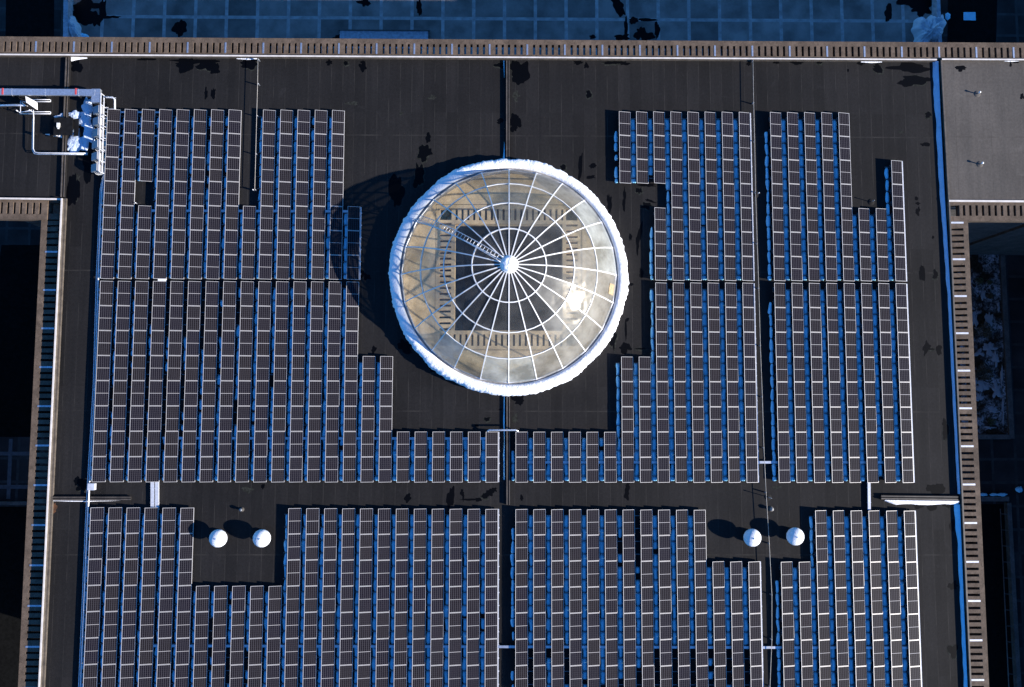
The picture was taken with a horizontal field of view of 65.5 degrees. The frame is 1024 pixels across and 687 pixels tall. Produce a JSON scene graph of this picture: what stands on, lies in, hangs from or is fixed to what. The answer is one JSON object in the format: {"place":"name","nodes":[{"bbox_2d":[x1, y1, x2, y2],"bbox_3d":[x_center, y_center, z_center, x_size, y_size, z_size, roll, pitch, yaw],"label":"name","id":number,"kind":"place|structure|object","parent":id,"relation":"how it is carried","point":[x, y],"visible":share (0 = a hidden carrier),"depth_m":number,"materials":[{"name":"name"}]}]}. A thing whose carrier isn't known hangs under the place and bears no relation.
{"place":"outdoors","nodes":[
{"label":"outdoors","id":0,"kind":"place"},
{"bbox_2d":[0,507,45,686],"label":"sunken area","id":1,"kind":"object","parent":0,"point":[12,533],"visible":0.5,"depth_m":84.31,"materials":[{"name":"soil"}]},
{"bbox_2d":[0,57,64,197],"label":"wing roof","id":2,"kind":"structure","parent":0,"point":[26,171],"depth_m":65.20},
{"bbox_2d":[73,0,931,55],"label":"terrace","id":3,"kind":"structure","parent":0,"point":[784,20],"depth_m":89.62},
{"bbox_2d":[73,0,931,39],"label":"wet patches","id":4,"kind":"object","parent":3,"relation":"on","point":[84,14],"visible":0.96,"depth_m":89.59,"materials":[{"name":"liquid"}]},
{"bbox_2d":[45,58,967,686],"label":"roof","id":5,"kind":"structure","parent":0,"point":[561,116],"depth_m":64.29,"materials":[{"name":"asphalt"}]},
{"bbox_2d":[18,220,58,686],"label":"slotted sunshade","id":6,"kind":"object","parent":5,"relation":"attached to","point":[28,675],"visible":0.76,"depth_m":63.19,"materials":[{"name":"metal"}]},
{"bbox_2d":[38,198,63,686],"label":"roof coping","id":7,"kind":"object","parent":5,"relation":"attached to","point":[51,447],"visible":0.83,"depth_m":62.84,"materials":[{"name":"metal"}]},
{"bbox_2d":[83,507,104,686],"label":"solar panel row","id":8,"kind":"object","parent":5,"relation":"on","point":[92,632],"visible":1,"depth_m":62.02,"materials":[{"name":"glass"}]},
{"bbox_2d":[92,281,113,481],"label":"solar panel row","id":9,"kind":"object","parent":5,"relation":"on","point":[102,390],"visible":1,"depth_m":63.31,"materials":[{"name":"glass"}]},
{"bbox_2d":[98,507,122,686],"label":"solar panel row","id":10,"kind":"object","parent":5,"relation":"on","point":[111,591],"visible":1,"depth_m":62.03,"materials":[{"name":"glass"}]},
{"bbox_2d":[100,109,120,278],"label":"solar panel row","id":11,"kind":"object","parent":5,"relation":"on","point":[110,193],"visible":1,"depth_m":64.50,"materials":[{"name":"glass"}]},
{"bbox_2d":[107,281,131,481],"bbox_3d":[-31.332,2.959,63.460,1.382,0.465,15.981,0,86,0],"label":"solar panel row","id":12,"kind":"object","parent":5,"relation":"on","point":[119,399],"visible":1,"depth_m":63.33,"materials":[{"name":"glass"}]},
{"bbox_2d":[115,109,137,278],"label":"solar panel row","id":13,"kind":"object","parent":5,"relation":"on","point":[126,224],"visible":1,"depth_m":64.52,"materials":[{"name":"glass"}]},
{"bbox_2d":[117,507,140,686],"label":"solar panel row","id":14,"kind":"object","parent":5,"relation":"on","point":[129,591],"visible":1,"depth_m":62.04,"materials":[{"name":"glass"}]},
{"bbox_2d":[125,281,148,481],"bbox_3d":[-29.927,2.963,63.471,1.379,0.467,15.980,0,86,0],"label":"solar panel row","id":15,"kind":"object","parent":5,"relation":"on","point":[137,399],"visible":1,"depth_m":63.35,"materials":[{"name":"glass"}]},
{"bbox_2d":[135,507,158,686],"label":"solar panel row","id":16,"kind":"object","parent":5,"relation":"on","point":[147,604],"visible":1,"depth_m":62.05,"materials":[{"name":"glass"}]},
{"bbox_2d":[143,281,166,481],"bbox_3d":[-28.520,2.966,63.484,1.378,0.464,15.980,0,86,0],"label":"solar panel row","id":17,"kind":"object","parent":5,"relation":"on","point":[153,437],"visible":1,"depth_m":63.36,"materials":[{"name":"glass"}]},
{"bbox_2d":[150,109,172,278],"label":"solar panel row","id":18,"kind":"object","parent":5,"relation":"on","point":[163,164],"visible":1,"depth_m":64.54,"materials":[{"name":"glass"}]},
{"bbox_2d":[153,508,175,686],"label":"solar panel row","id":19,"kind":"object","parent":5,"relation":"on","point":[165,604],"visible":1,"depth_m":62.06,"materials":[{"name":"glass"}]},
{"bbox_2d":[160,281,183,481],"bbox_3d":[-27.111,2.970,63.493,1.381,0.469,15.979,0,86,0],"label":"solar panel row","id":20,"kind":"object","parent":5,"relation":"on","point":[173,374],"visible":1,"depth_m":63.36,"materials":[{"name":"glass"}]},
{"bbox_2d":[168,109,189,278],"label":"solar panel row","id":21,"kind":"object","parent":5,"relation":"on","point":[178,236],"visible":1,"depth_m":64.56,"materials":[{"name":"glass"}]},
{"bbox_2d":[171,508,193,686],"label":"solar panel row","id":22,"kind":"object","parent":5,"relation":"on","point":[182,643],"visible":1,"depth_m":62.07,"materials":[{"name":"glass"}]},
{"bbox_2d":[178,281,201,481],"bbox_3d":[-25.704,2.973,63.507,1.380,0.465,15.982,0,86,0],"label":"solar panel row","id":23,"kind":"object","parent":5,"relation":"on","point":[191,374],"visible":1,"depth_m":63.38,"materials":[{"name":"glass"}]},
{"bbox_2d":[185,109,206,278],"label":"solar panel row","id":24,"kind":"object","parent":5,"relation":"on","point":[197,196],"visible":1,"depth_m":64.57,"materials":[{"name":"glass"}]},
{"bbox_2d":[196,281,218,481],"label":"solar panel row","id":25,"kind":"object","parent":5,"relation":"on","point":[208,399],"visible":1,"depth_m":63.40,"materials":[{"name":"glass"}]},
{"bbox_2d":[203,109,223,278],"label":"solar panel row","id":26,"kind":"object","parent":5,"relation":"on","point":[214,200],"visible":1,"depth_m":64.58,"materials":[{"name":"glass"}]},
{"bbox_2d":[214,281,236,481],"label":"solar panel row","id":27,"kind":"object","parent":5,"relation":"on","point":[227,349],"visible":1,"depth_m":63.41,"materials":[{"name":"glass"}]},
{"bbox_2d":[220,109,241,278],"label":"solar panel row","id":28,"kind":"object","parent":5,"relation":"on","point":[232,198],"visible":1,"depth_m":64.59,"materials":[{"name":"glass"}]},
{"bbox_2d":[232,281,253,481],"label":"solar panel row","id":29,"kind":"object","parent":5,"relation":"on","point":[243,412],"visible":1,"depth_m":63.42,"materials":[{"name":"glass"}]},
{"bbox_2d":[250,281,271,481],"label":"solar panel row","id":30,"kind":"object","parent":5,"relation":"on","point":[262,383],"visible":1,"depth_m":63.43,"materials":[{"name":"glass"}]},
{"bbox_2d":[255,110,275,278],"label":"solar panel row","id":31,"kind":"object","parent":5,"relation":"on","point":[267,193],"visible":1,"depth_m":64.62,"materials":[{"name":"glass"}]},
{"bbox_2d":[267,281,288,481],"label":"solar panel row","id":32,"kind":"object","parent":5,"relation":"on","point":[280,381],"visible":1,"depth_m":63.44,"materials":[{"name":"glass"}]},
{"bbox_2d":[273,110,292,279],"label":"solar panel row","id":33,"kind":"object","parent":5,"relation":"on","point":[284,193],"visible":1,"depth_m":64.63,"materials":[{"name":"glass"}]},
{"bbox_2d":[280,508,301,686],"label":"solar panel row","id":34,"kind":"object","parent":5,"relation":"on","point":[293,552],"visible":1,"depth_m":62.14,"materials":[{"name":"glass"}]},
{"bbox_2d":[285,281,306,481],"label":"solar panel row","id":35,"kind":"object","parent":5,"relation":"on","point":[297,383],"visible":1,"depth_m":63.46,"materials":[{"name":"glass"}]},
{"bbox_2d":[290,110,309,279],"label":"solar panel row","id":36,"kind":"object","parent":5,"relation":"on","point":[302,193],"visible":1,"depth_m":64.64,"materials":[{"name":"glass"}]},
{"bbox_2d":[299,508,319,686],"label":"solar panel row","id":37,"kind":"object","parent":5,"relation":"on","point":[310,604],"visible":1,"depth_m":62.15,"materials":[{"name":"glass"}]},
{"bbox_2d":[303,281,323,481],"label":"solar panel row","id":38,"kind":"object","parent":5,"relation":"on","point":[315,382],"visible":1,"depth_m":63.47,"materials":[{"name":"glass"}]},
{"bbox_2d":[308,110,327,279],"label":"solar panel row","id":39,"kind":"object","parent":5,"relation":"on","point":[319,195],"visible":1,"depth_m":64.64,"materials":[{"name":"glass"}]},
{"bbox_2d":[317,508,336,686],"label":"solar panel row","id":40,"kind":"object","parent":5,"relation":"on","point":[327,657],"visible":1,"depth_m":62.16,"materials":[{"name":"glass"}]},
{"bbox_2d":[321,282,341,481],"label":"solar panel row","id":41,"kind":"object","parent":5,"relation":"on","point":[333,385],"visible":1,"depth_m":63.48,"materials":[{"name":"glass"}]},
{"bbox_2d":[325,110,344,279],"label":"solar panel row","id":42,"kind":"object","parent":5,"relation":"on","point":[336,188],"visible":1,"depth_m":64.66,"materials":[{"name":"glass"}]},
{"bbox_2d":[335,508,354,686],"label":"solar panel row","id":43,"kind":"object","parent":5,"relation":"on","point":[345,670],"visible":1,"depth_m":62.18,"materials":[{"name":"glass"}]},
{"bbox_2d":[339,282,358,481],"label":"solar panel row","id":44,"kind":"object","parent":5,"relation":"on","point":[350,387],"visible":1,"depth_m":63.49,"materials":[{"name":"glass"}]},
{"bbox_2d":[353,508,372,686],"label":"solar panel row","id":45,"kind":"object","parent":5,"relation":"on","point":[364,618],"visible":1,"depth_m":62.19,"materials":[{"name":"glass"}]},
{"bbox_2d":[371,508,390,686],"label":"solar panel row","id":46,"kind":"object","parent":5,"relation":"on","point":[383,598],"visible":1,"depth_m":62.20,"materials":[{"name":"glass"}]},
{"bbox_2d":[389,508,408,686],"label":"solar panel row","id":47,"kind":"object","parent":5,"relation":"on","point":[401,603],"visible":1,"depth_m":62.21,"materials":[{"name":"glass"}]},
{"bbox_2d":[407,509,426,686],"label":"solar panel row","id":48,"kind":"object","parent":5,"relation":"on","point":[419,605],"visible":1,"depth_m":62.22,"materials":[{"name":"glass"}]},
{"bbox_2d":[425,509,444,686],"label":"solar panel row","id":49,"kind":"object","parent":5,"relation":"on","point":[437,604],"visible":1,"depth_m":62.24,"materials":[{"name":"glass"}]},
{"bbox_2d":[444,509,461,686],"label":"solar panel row","id":50,"kind":"object","parent":5,"relation":"on","point":[455,593],"visible":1,"depth_m":62.25,"materials":[{"name":"glass"}]},
{"bbox_2d":[0,54,936,61],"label":"roof coping","id":51,"kind":"object","parent":5,"relation":"attached to","point":[473,57],"visible":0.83,"depth_m":65.71,"materials":[{"name":"metal"}]},
{"bbox_2d":[462,509,479,686],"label":"solar panel row","id":52,"kind":"object","parent":5,"relation":"on","point":[473,595],"visible":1,"depth_m":62.26,"materials":[{"name":"glass"}]},
{"bbox_2d":[480,509,498,686],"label":"solar panel row","id":53,"kind":"object","parent":5,"relation":"on","point":[491,605],"visible":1,"depth_m":62.28,"materials":[{"name":"glass"}]},
{"bbox_2d":[82,117,907,686],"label":"leftover snow","id":54,"kind":"structure","parent":5,"relation":"on","point":[654,473],"depth_m":63.49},
{"bbox_2d":[399,168,617,383],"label":"glass dome","id":55,"kind":"structure","parent":5,"relation":"on","point":[447,349],"depth_m":61.87,"materials":[{"name":"clear glass"}]},
{"bbox_2d":[403,174,613,377],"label":"floor","id":56,"kind":"structure","parent":5,"relation":"on","point":[545,362],"depth_m":64.62,"materials":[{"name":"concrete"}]},
{"bbox_2d":[388,158,628,395],"bbox_3d":[-0.266,-5.425,64.083,19.456,1.056,19.323,0,86,0],"label":"snow ring","id":57,"kind":"object","parent":5,"relation":"on","point":[567,374],"visible":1,"depth_m":63.59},
{"bbox_2d":[0,36,1023,59],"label":"slotted sunshade","id":58,"kind":"object","parent":5,"relation":"attached to","point":[287,46],"visible":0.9,"depth_m":66.02,"materials":[{"name":"metal"}]},
{"bbox_2d":[515,509,527,686],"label":"solar panel row","id":59,"kind":"object","parent":5,"relation":"on","point":[521,628],"visible":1,"depth_m":62.27,"materials":[{"name":"glass"}]},
{"bbox_2d":[528,509,545,686],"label":"solar panel row","id":60,"kind":"object","parent":5,"relation":"on","point":[539,579],"visible":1,"depth_m":62.31,"materials":[{"name":"glass"}]},
{"bbox_2d":[66,58,1023,658],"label":"wet patches","id":61,"kind":"object","parent":5,"relation":"on","point":[520,74],"visible":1,"depth_m":65.17,"materials":[{"name":"liquid"}]},
{"bbox_2d":[546,509,563,686],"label":"solar panel row","id":62,"kind":"object","parent":5,"relation":"on","point":[557,565],"visible":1,"depth_m":62.34,"materials":[{"name":"glass"}]},
{"bbox_2d":[564,509,581,686],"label":"solar panel row","id":63,"kind":"object","parent":5,"relation":"on","point":[575,595],"visible":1,"depth_m":62.33,"materials":[{"name":"glass"}]},
{"bbox_2d":[582,509,599,686],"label":"solar panel row","id":64,"kind":"object","parent":5,"relation":"on","point":[593,598],"visible":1,"depth_m":62.34,"materials":[{"name":"glass"}]},
{"bbox_2d":[599,509,617,686],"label":"solar panel row","id":65,"kind":"object","parent":5,"relation":"on","point":[611,612],"visible":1,"depth_m":62.35,"materials":[{"name":"glass"}]},
{"bbox_2d":[617,509,635,686],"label":"solar panel row","id":66,"kind":"object","parent":5,"relation":"on","point":[628,592],"visible":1,"depth_m":62.36,"materials":[{"name":"glass"}]},
{"bbox_2d":[635,510,654,686],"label":"solar panel row","id":67,"kind":"object","parent":5,"relation":"on","point":[647,602],"visible":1,"depth_m":62.37,"materials":[{"name":"glass"}]},
{"bbox_2d":[650,282,669,482],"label":"solar panel row","id":68,"kind":"object","parent":5,"relation":"on","point":[662,398],"visible":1,"depth_m":63.71,"materials":[{"name":"glass"}]},
{"bbox_2d":[652,510,672,686],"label":"solar panel row","id":69,"kind":"object","parent":5,"relation":"on","point":[665,606],"visible":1,"depth_m":62.38,"materials":[{"name":"glass"}]},
{"bbox_2d":[665,112,683,280],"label":"solar panel row","id":70,"kind":"object","parent":5,"relation":"on","point":[676,214],"visible":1,"depth_m":64.91,"materials":[{"name":"glass"}]},
{"bbox_2d":[667,283,687,482],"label":"solar panel row","id":71,"kind":"object","parent":5,"relation":"on","point":[679,373],"visible":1,"depth_m":63.73,"materials":[{"name":"glass"}]},
{"bbox_2d":[670,510,690,686],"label":"solar panel row","id":72,"kind":"object","parent":5,"relation":"on","point":[682,603],"visible":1,"depth_m":62.40,"materials":[{"name":"glass"}]},
{"bbox_2d":[682,112,701,280],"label":"solar panel row","id":73,"kind":"object","parent":5,"relation":"on","point":[693,190],"visible":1,"depth_m":64.92,"materials":[{"name":"glass"}]},
{"bbox_2d":[685,283,704,482],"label":"solar panel row","id":74,"kind":"object","parent":5,"relation":"on","point":[697,389],"visible":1,"depth_m":63.73,"materials":[{"name":"glass"}]},
{"bbox_2d":[688,510,708,686],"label":"solar panel row","id":75,"kind":"object","parent":5,"relation":"on","point":[700,603],"visible":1,"depth_m":62.41,"materials":[{"name":"glass"}]},
{"bbox_2d":[699,112,718,280],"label":"solar panel row","id":76,"kind":"object","parent":5,"relation":"on","point":[711,212],"visible":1,"depth_m":64.92,"materials":[{"name":"glass"}]},
{"bbox_2d":[702,283,722,482],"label":"solar panel row","id":77,"kind":"object","parent":5,"relation":"on","point":[714,386],"visible":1,"depth_m":63.74,"materials":[{"name":"glass"}]},
{"bbox_2d":[716,112,735,280],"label":"solar panel row","id":78,"kind":"object","parent":5,"relation":"on","point":[728,200],"visible":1,"depth_m":64.94,"materials":[{"name":"glass"}]},
{"bbox_2d":[719,283,739,482],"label":"solar panel row","id":79,"kind":"object","parent":5,"relation":"on","point":[731,375],"visible":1,"depth_m":63.76,"materials":[{"name":"glass"}]},
{"bbox_2d":[734,112,754,280],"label":"solar panel row","id":80,"kind":"object","parent":5,"relation":"on","point":[745,202],"visible":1,"depth_m":64.97,"materials":[{"name":"glass"}]},
{"bbox_2d":[737,283,758,482],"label":"solar panel row","id":81,"kind":"object","parent":5,"relation":"on","point":[749,375],"visible":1,"depth_m":63.78,"materials":[{"name":"glass"}]},
{"bbox_2d":[742,561,763,686],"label":"solar panel row","id":82,"kind":"object","parent":5,"relation":"on","point":[755,658],"visible":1,"depth_m":62.31,"materials":[{"name":"glass"}]},
{"bbox_2d":[768,112,784,280],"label":"solar panel row","id":83,"kind":"object","parent":5,"relation":"on","point":[776,189],"visible":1,"depth_m":64.97,"materials":[{"name":"glass"}]},
{"bbox_2d":[772,283,789,482],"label":"solar panel row","id":84,"kind":"object","parent":5,"relation":"on","point":[781,376],"visible":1,"depth_m":63.79,"materials":[{"name":"glass"}]},
{"bbox_2d":[781,112,802,280],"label":"solar panel row","id":85,"kind":"object","parent":5,"relation":"on","point":[793,190],"visible":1,"depth_m":64.99,"materials":[{"name":"glass"}]},
{"bbox_2d":[786,283,807,482],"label":"solar panel row","id":86,"kind":"object","parent":5,"relation":"on","point":[798,388],"visible":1,"depth_m":63.81,"materials":[{"name":"glass"}]},
{"bbox_2d":[798,112,819,280],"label":"solar panel row","id":87,"kind":"object","parent":5,"relation":"on","point":[811,203],"visible":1,"depth_m":65.00,"materials":[{"name":"glass"}]},
{"bbox_2d":[803,283,825,482],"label":"solar panel row","id":88,"kind":"object","parent":5,"relation":"on","point":[817,438],"visible":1,"depth_m":63.82,"materials":[{"name":"glass"}]},
{"bbox_2d":[809,510,831,686],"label":"solar panel row","id":89,"kind":"object","parent":5,"relation":"on","point":[822,619],"visible":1,"depth_m":62.50,"materials":[{"name":"glass"}]},
{"bbox_2d":[815,112,836,280],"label":"solar panel row","id":90,"kind":"object","parent":5,"relation":"on","point":[828,193],"visible":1,"depth_m":65.02,"materials":[{"name":"glass"}]},
{"bbox_2d":[820,283,842,482],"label":"solar panel row","id":91,"kind":"object","parent":5,"relation":"on","point":[833,388],"visible":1,"depth_m":63.84,"materials":[{"name":"glass"}]},
{"bbox_2d":[827,510,849,686],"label":"solar panel row","id":92,"kind":"object","parent":5,"relation":"on","point":[839,593],"visible":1,"depth_m":62.51,"materials":[{"name":"glass"}]},
{"bbox_2d":[832,112,854,280],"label":"solar panel row","id":93,"kind":"object","parent":5,"relation":"on","point":[845,202],"visible":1,"depth_m":65.03,"materials":[{"name":"glass"}]},
{"bbox_2d":[838,283,860,482],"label":"solar panel row","id":94,"kind":"object","parent":5,"relation":"on","point":[852,438],"visible":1,"depth_m":63.85,"materials":[{"name":"glass"}]},
{"bbox_2d":[844,510,867,686],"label":"solar panel row","id":95,"kind":"object","parent":5,"relation":"on","point":[857,593],"visible":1,"depth_m":62.52,"materials":[{"name":"glass"}]},
{"bbox_2d":[855,283,878,482],"bbox_3d":[28.495,3.101,63.965,1.380,0.468,15.979,0,86,0],"label":"solar panel row","id":96,"kind":"object","parent":5,"relation":"on","point":[867,363],"visible":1,"depth_m":63.86,"materials":[{"name":"glass"}]},
{"bbox_2d":[862,510,885,686],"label":"solar panel row","id":97,"kind":"object","parent":5,"relation":"on","point":[875,606],"visible":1,"depth_m":62.54,"materials":[{"name":"glass"}]},
{"bbox_2d":[872,283,895,482],"bbox_3d":[29.903,3.104,63.977,1.381,0.468,15.979,0,86,0],"label":"solar panel row","id":98,"kind":"object","parent":5,"relation":"on","point":[884,351],"visible":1,"depth_m":63.87,"materials":[{"name":"glass"}]},
{"bbox_2d":[880,511,903,686],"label":"solar panel row","id":99,"kind":"object","parent":5,"relation":"on","point":[893,606],"visible":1,"depth_m":62.55,"materials":[{"name":"glass"}]},
{"bbox_2d":[889,283,914,482],"bbox_3d":[31.367,3.108,63.990,1.495,0.468,15.980,0,86,0],"label":"solar panel row","id":100,"kind":"object","parent":5,"relation":"on","point":[903,388],"visible":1,"depth_m":63.90,"materials":[{"name":"glass"}]},
{"bbox_2d":[898,511,921,686],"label":"solar panel row","id":101,"kind":"object","parent":5,"relation":"on","point":[911,592],"visible":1,"depth_m":62.57,"materials":[{"name":"glass"}]},
{"bbox_2d":[933,61,959,493],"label":"edge snow","id":102,"kind":"structure","parent":5,"relation":"on","point":[936,91],"depth_m":65.18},
{"bbox_2d":[951,221,988,686],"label":"slotted sunshade","id":103,"kind":"object","parent":5,"relation":"attached to","point":[979,673],"visible":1,"depth_m":63.55,"materials":[{"name":"metal"}]},
{"bbox_2d":[0,0,1023,686],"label":"ground","id":104,"kind":"structure","parent":0,"point":[1000,466],"depth_m":87.06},
{"bbox_2d":[435,210,577,345],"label":"atrium wall","id":105,"kind":"structure","parent":104,"relation":"on","point":[546,237],"depth_m":80.88,"materials":[{"name":"concrete"}]},
{"bbox_2d":[435,205,581,349],"bbox_3d":[-0.268,-5.372,65.115,11.900,0.900,11.900,0,86,0],"label":"sunshade","id":106,"kind":"object","parent":105,"relation":"attached to","point":[569,225],"visible":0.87,"depth_m":64.73,"materials":[{"name":"metal"}]},
{"bbox_2d":[947,0,996,42],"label":"lawn patch","id":107,"kind":"object","parent":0,"point":[982,28],"visible":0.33,"depth_m":90.07,"materials":[{"name":"soil"}]},
{"bbox_2d":[957,255,1007,433],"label":"bed soil","id":108,"kind":"structure","parent":0,"point":[985,267],"depth_m":87.04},
{"bbox_2d":[942,61,1023,199],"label":"wing roof","id":109,"kind":"structure","parent":0,"point":[986,126],"depth_m":65.69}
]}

